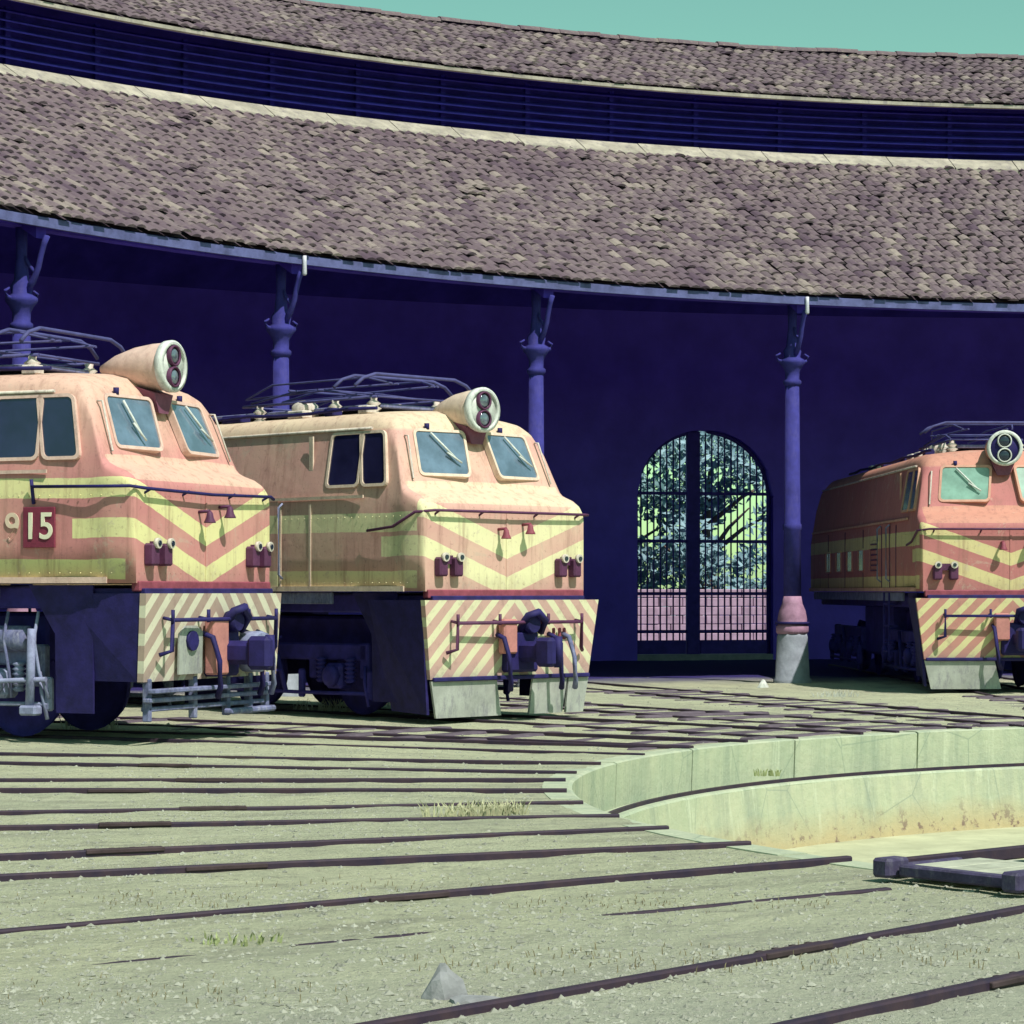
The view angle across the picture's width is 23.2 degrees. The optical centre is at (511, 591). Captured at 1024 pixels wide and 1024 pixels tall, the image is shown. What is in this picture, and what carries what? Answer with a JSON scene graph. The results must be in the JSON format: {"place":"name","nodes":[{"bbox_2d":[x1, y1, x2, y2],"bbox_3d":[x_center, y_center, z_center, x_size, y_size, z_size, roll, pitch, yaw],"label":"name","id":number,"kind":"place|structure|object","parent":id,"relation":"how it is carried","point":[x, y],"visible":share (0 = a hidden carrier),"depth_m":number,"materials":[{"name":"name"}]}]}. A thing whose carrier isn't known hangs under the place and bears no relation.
{"place":"outdoors","nodes":[
{"label":"outdoors","id":0,"kind":"place"},
{"bbox_2d":[0,597,1023,1023],"bbox_3d":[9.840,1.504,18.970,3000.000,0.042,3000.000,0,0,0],"label":"ground","id":1,"kind":"structure","parent":0,"point":[730,675],"depth_m":12.47,"materials":[{"name":"grey gravel"}]},
{"bbox_2d":[4,227,49,611],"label":"iron column","id":2,"kind":"structure","parent":1,"relation":"on","point":[21,300],"depth_m":32.23,"materials":[{"name":"blue metal"}]},
{"bbox_2d":[59,716,118,729],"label":"weed tuft","id":3,"kind":"object","parent":1,"relation":"on","point":[112,726],"visible":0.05,"depth_m":27.00,"materials":[{"name":"plant"}]},
{"bbox_2d":[7,887,248,908],"bbox_3d":[-2.011,1.495,12.107,1.500,0.050,0.733,0,0,0],"label":"ground scrub","id":4,"kind":"object","parent":1,"relation":"on","point":[151,903],"visible":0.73,"depth_m":12.10,"materials":[{"name":"green plant"}]},
{"bbox_2d":[8,972,368,1010],"bbox_3d":[-1.304,1.500,9.312,1.538,0.050,0.827,0,0,0],"label":"ground scrub","id":5,"kind":"object","parent":1,"relation":"on","point":[182,992],"visible":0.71,"depth_m":9.27,"materials":[{"name":"green plant"}]},
{"bbox_2d":[185,930,283,946],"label":"weed tuft","id":6,"kind":"object","parent":1,"relation":"on","point":[216,941],"visible":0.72,"depth_m":10.57,"materials":[{"name":"green plant"}]},
{"bbox_2d":[0,778,566,793],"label":"railway track","id":7,"kind":"structure","parent":1,"relation":"on","point":[279,790],"depth_m":18.60,"materials":[{"name":"metal"}]},
{"bbox_2d":[264,255,306,696],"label":"iron column","id":8,"kind":"structure","parent":1,"relation":"on","point":[280,330],"depth_m":35.89,"materials":[{"name":"blue metal"}]},
{"bbox_2d":[0,752,600,773],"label":"railway track","id":9,"kind":"structure","parent":1,"relation":"on","point":[458,761],"depth_m":21.61,"materials":[{"name":"brown metal"}]},
{"bbox_2d":[0,800,619,830],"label":"railway track","id":10,"kind":"structure","parent":1,"relation":"on","point":[102,825],"depth_m":16.39,"materials":[{"name":"brown metal"}]},
{"bbox_2d":[293,697,350,711],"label":"weed tuft","id":11,"kind":"object","parent":1,"relation":"on","point":[329,708],"visible":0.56,"depth_m":31.04,"materials":[{"name":"plant"}]},
{"bbox_2d":[0,728,690,754],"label":"railway track","id":12,"kind":"structure","parent":1,"relation":"on","point":[499,742],"depth_m":24.70,"materials":[{"name":"brown metal"}]},
{"bbox_2d":[0,326,280,736],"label":"electric locomotive","id":13,"kind":"object","parent":12,"relation":"on","point":[121,469],"visible":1,"depth_m":24.74,"materials":[{"name":"red paint"}]},
{"bbox_2d":[0,394,43,460],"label":"window","id":14,"kind":"structure","parent":13,"relation":"in","point":[19,429],"depth_m":24.72,"materials":[{"name":"blue glass"}]},
{"bbox_2d":[36,393,81,460],"bbox_3d":[-4.459,-1.617,24.554,0.565,0.672,0.181,0,0,24],"label":"window","id":15,"kind":"structure","parent":13,"relation":"in","point":[59,432],"depth_m":24.52,"materials":[{"name":"blue glass"}]},
{"bbox_2d":[103,393,163,453],"bbox_3d":[-3.814,-1.685,24.996,0.341,0.586,0.832,0,0,24],"label":"window","id":16,"kind":"structure","parent":13,"relation":"in","point":[133,421],"depth_m":24.96,"materials":[{"name":"blue glass"}]},
{"bbox_2d":[167,400,218,457],"bbox_3d":[-3.343,-1.685,26.043,0.293,0.586,0.813,0,0,18],"label":"window","id":17,"kind":"structure","parent":13,"relation":"in","point":[190,427],"depth_m":25.99,"materials":[{"name":"blue glass"}]},
{"bbox_2d":[0,825,750,881],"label":"railway track","id":18,"kind":"structure","parent":1,"relation":"on","point":[227,867],"depth_m":14.19,"materials":[{"name":"brown metal"}]},
{"bbox_2d":[246,874,508,894],"bbox_3d":[-0.693,1.513,12.813,1.370,0.050,0.801,0,0,0],"label":"ground scrub","id":19,"kind":"object","parent":1,"relation":"on","point":[365,887],"visible":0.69,"depth_m":12.86,"materials":[{"name":"green plant"}]},
{"bbox_2d":[53,714,747,749],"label":"railway track","id":20,"kind":"structure","parent":1,"relation":"on","point":[394,731],"depth_m":26.23,"materials":[{"name":"brown metal"}]},
{"bbox_2d":[421,963,467,999],"bbox_3d":[-0.248,1.502,9.245,0.178,0.248,0.158,0,0,0],"label":"boulder","id":21,"kind":"object","parent":1,"relation":"on","point":[446,982],"visible":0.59,"depth_m":9.20,"materials":[{"name":"grey stone"}]},
{"bbox_2d":[0,855,891,965],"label":"railway track","id":22,"kind":"structure","parent":1,"relation":"on","point":[654,875],"depth_m":12.24,"materials":[{"name":"brown metal"}]},
{"bbox_2d":[416,798,511,816],"bbox_3d":[-0.312,1.446,16.578,0.655,0.149,0.322,0,0,0],"label":"weed tuft","id":23,"kind":"object","parent":1,"relation":"on","point":[482,811],"visible":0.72,"depth_m":16.56,"materials":[{"name":"plant"}]},
{"bbox_2d":[450,994,500,1004],"bbox_3d":[-0.133,1.504,9.124,0.212,0.049,0.142,0,0,-21],"label":"boulder","id":24,"kind":"object","parent":1,"relation":"on","point":[461,999],"visible":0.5,"depth_m":9.08,"materials":[{"name":"grey stone"}]},
{"bbox_2d":[127,697,865,739],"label":"railway track","id":25,"kind":"structure","parent":1,"relation":"on","point":[694,732],"depth_m":27.63,"materials":[{"name":"brown metal"}]},
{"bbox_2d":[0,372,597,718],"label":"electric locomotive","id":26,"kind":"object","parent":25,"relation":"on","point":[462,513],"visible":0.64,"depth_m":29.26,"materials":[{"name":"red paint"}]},
{"bbox_2d":[269,502,278,585],"bbox_3d":[-3.024,-0.550,30.166,0.030,1.060,0.620,0,0,-45],"label":"side door","id":27,"kind":"structure","parent":26,"relation":"in","point":[273,516],"depth_m":29.99,"materials":[{"name":"yellow metal"}]},
{"bbox_2d":[325,431,364,488],"bbox_3d":[-1.940,-1.537,29.228,0.181,0.672,0.590,0,0,-45],"label":"window","id":28,"kind":"structure","parent":26,"relation":"in","point":[344,460],"depth_m":29.22,"materials":[{"name":"black glass"}]},
{"bbox_2d":[359,430,388,486],"bbox_3d":[-1.590,-1.537,28.879,0.565,0.672,0.181,0,0,45],"label":"window","id":29,"kind":"structure","parent":26,"relation":"in","point":[374,471],"depth_m":28.85,"materials":[{"name":"black glass"}]},
{"bbox_2d":[412,428,470,478],"bbox_3d":[-0.827,-1.605,29.055,0.813,0.586,0.293,0,0,-39],"label":"window","id":30,"kind":"structure","parent":26,"relation":"in","point":[443,453],"depth_m":29.03,"materials":[{"name":"blue glass"}]},
{"bbox_2d":[483,432,539,480],"bbox_3d":[-0.015,-1.605,29.867,0.293,0.586,0.813,0,0,39],"label":"window","id":31,"kind":"structure","parent":26,"relation":"in","point":[510,458],"depth_m":29.83,"materials":[{"name":"blue glass"}]},
{"bbox_2d":[481,796,532,815],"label":"weed tuft","id":32,"kind":"object","parent":1,"relation":"on","point":[515,810],"visible":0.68,"depth_m":16.66,"materials":[{"name":"beige plant"}]},
{"bbox_2d":[0,0,1023,660],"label":"roundhouse","id":33,"kind":"structure","parent":1,"relation":"on","point":[676,228],"depth_m":46.11,"materials":[{"name":"ceramic"}]},
{"bbox_2d":[637,431,770,654],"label":"arched gate","id":34,"kind":"structure","parent":33,"relation":"in","point":[692,643],"depth_m":54.66,"materials":[{"name":"metal"}]},
{"bbox_2d":[0,676,1023,1023],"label":"ballast","id":35,"kind":"structure","parent":1,"relation":"on","point":[504,978],"depth_m":10.26,"materials":[{"name":"gravel"}]},
{"bbox_2d":[516,289,554,686],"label":"iron column","id":36,"kind":"structure","parent":1,"relation":"on","point":[536,349],"depth_m":38.85,"materials":[{"name":"blue metal"}]},
{"bbox_2d":[380,941,762,976],"bbox_3d":[0.250,1.488,10.077,1.449,0.050,0.847,0,0,20],"label":"ground scrub","id":37,"kind":"object","parent":1,"relation":"on","point":[569,958],"visible":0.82,"depth_m":10.01,"materials":[{"name":"green plant"}]},
{"bbox_2d":[306,685,974,732],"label":"railway track","id":38,"kind":"structure","parent":1,"relation":"on","point":[682,714],"depth_m":29.31,"materials":[{"name":"brown metal"}]},
{"bbox_2d":[501,892,828,912],"bbox_3d":[0.740,1.506,11.970,1.592,0.049,0.795,0,0,0],"label":"ground scrub","id":39,"kind":"object","parent":1,"relation":"on","point":[658,901],"visible":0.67,"depth_m":12.00,"materials":[{"name":"green plant"}]},
{"bbox_2d":[638,443,704,624],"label":"tree","id":40,"kind":"object","parent":1,"relation":"on","point":[663,497],"visible":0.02,"depth_m":64.50,"materials":[{"name":"green plant"}]},
{"bbox_2d":[354,905,1023,1023],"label":"railway track","id":41,"kind":"structure","parent":1,"relation":"on","point":[936,995],"depth_m":9.35,"materials":[{"name":"brown metal"}]},
{"bbox_2d":[638,431,765,615],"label":"tree","id":42,"kind":"object","parent":1,"relation":"on","point":[708,513],"visible":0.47,"depth_m":63.54,"materials":[{"name":"green plant"}]},
{"bbox_2d":[638,589,765,639],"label":"garden wall","id":43,"kind":"structure","parent":1,"relation":"on","point":[708,618],"depth_m":62.30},
{"bbox_2d":[497,680,1023,726],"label":"railway track","id":44,"kind":"structure","parent":1,"relation":"on","point":[668,693],"depth_m":32.34,"materials":[{"name":"brown metal"}]},
{"bbox_2d":[757,679,768,687],"bbox_3d":[3.921,1.502,38.922,0.189,0.263,0.146,0,0,0],"label":"boulder","id":45,"kind":"object","parent":1,"relation":"on","point":[762,683],"visible":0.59,"depth_m":38.87,"materials":[{"name":"white stone"}]},
{"bbox_2d":[591,940,945,969],"bbox_3d":[1.035,1.500,10.221,1.437,0.050,0.756,0,0,0],"label":"ground scrub","id":46,"kind":"object","parent":1,"relation":"on","point":[778,963],"visible":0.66,"depth_m":10.19,"materials":[{"name":"green plant"}]},
{"bbox_2d":[542,726,1023,869],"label":"pit wall","id":47,"kind":"structure","parent":1,"relation":"on","point":[776,819],"depth_m":25.25,"materials":[{"name":"grey concrete"}]},
{"bbox_2d":[753,768,780,775],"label":"weed tuft","id":48,"kind":"object","parent":47,"relation":"on","point":[764,773],"visible":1,"depth_m":20.55,"materials":[{"name":"green plant"}]},
{"bbox_2d":[608,763,1023,813],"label":"ring rail","id":49,"kind":"object","parent":47,"relation":"on","point":[646,802],"visible":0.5,"depth_m":25.02,"materials":[{"name":"metal"}]},
{"bbox_2d":[873,845,1023,892],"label":"turntable bridge","id":50,"kind":"structure","parent":49,"relation":"on","point":[1000,867],"depth_m":12.84,"materials":[{"name":"black metal"}]},
{"bbox_2d":[773,297,811,682],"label":"iron column","id":51,"kind":"structure","parent":1,"relation":"on","point":[792,653],"depth_m":40.97,"materials":[{"name":"blue metal"}]},
{"bbox_2d":[811,690,858,696],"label":"weed tuft","id":52,"kind":"object","parent":1,"relation":"on","point":[837,695],"visible":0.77,"depth_m":35.57,"materials":[{"name":"plant"}]},
{"bbox_2d":[793,937,1019,969],"bbox_3d":[1.827,1.498,10.352,1.557,0.050,0.771,0,0,0],"label":"ground scrub","id":53,"kind":"object","parent":1,"relation":"on","point":[921,956],"visible":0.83,"depth_m":10.23,"materials":[{"name":"green plant"}]},
{"bbox_2d":[828,664,1023,709],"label":"railway track","id":54,"kind":"structure","parent":1,"relation":"on","point":[1013,698],"depth_m":36.02,"materials":[{"name":"brown metal"}]},
{"bbox_2d":[809,421,1023,688],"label":"electric locomotive","id":55,"kind":"object","parent":54,"relation":"on","point":[940,524],"visible":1,"depth_m":37.30,"materials":[{"name":"red paint"}]},
{"bbox_2d":[825,552,830,573],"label":"window","id":56,"kind":"structure","parent":55,"relation":"in","point":[827,554],"depth_m":45.56,"materials":[{"name":"green glass"}]},
{"bbox_2d":[835,551,841,572],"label":"window","id":57,"kind":"structure","parent":55,"relation":"in","point":[838,554],"depth_m":44.38,"materials":[{"name":"green glass"}]},
{"bbox_2d":[846,550,852,572],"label":"window","id":58,"kind":"structure","parent":55,"relation":"in","point":[849,553],"depth_m":43.16,"materials":[{"name":"green glass"}]},
{"bbox_2d":[857,548,863,571],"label":"window","id":59,"kind":"structure","parent":55,"relation":"in","point":[860,552],"depth_m":42.01,"materials":[{"name":"green glass"}]},
{"bbox_2d":[869,547,875,571],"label":"ladder","id":60,"kind":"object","parent":55,"relation":"in","point":[871,547],"depth_m":41.02,"materials":[{"name":"metal"}]},
{"bbox_2d":[882,523,889,587],"bbox_3d":[5.954,-0.550,39.614,0.030,1.060,0.620,0,0,-1],"label":"side door","id":61,"kind":"structure","parent":55,"relation":"in","point":[885,584],"depth_m":39.70,"materials":[{"name":"red metal"}]},
{"bbox_2d":[901,468,914,512],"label":"window","id":62,"kind":"structure","parent":55,"relation":"in","point":[906,495],"depth_m":38.24,"materials":[{"name":"black glass"}]},
{"bbox_2d":[908,467,920,511],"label":"window","id":63,"kind":"structure","parent":55,"relation":"in","point":[913,498],"depth_m":37.63,"materials":[{"name":"black glass"}]},
{"bbox_2d":[938,465,991,502],"bbox_3d":[6.783,-1.605,37.296,0.813,0.586,0.293,0,0,4],"label":"window","id":64,"kind":"structure","parent":55,"relation":"in","point":[957,483],"depth_m":37.28,"materials":[{"name":"green glass"}]},
{"bbox_2d":[1012,465,1023,502],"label":"window","id":65,"kind":"structure","parent":55,"relation":"in","point":[1018,470],"depth_m":37.29,"materials":[{"name":"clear glass"}]},
{"bbox_2d":[873,658,1013,680],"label":"railway track","id":66,"kind":"structure","parent":1,"relation":"on","point":[1006,678],"depth_m":42.88,"materials":[{"name":"brown metal"}]},
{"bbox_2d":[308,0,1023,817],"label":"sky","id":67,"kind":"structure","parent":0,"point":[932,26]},
{"bbox_2d":[784,827,1023,862],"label":"pit floor","id":68,"kind":"structure","parent":0,"point":[867,850],"depth_m":25.04,"materials":[{"name":"concrete"}]}
]}

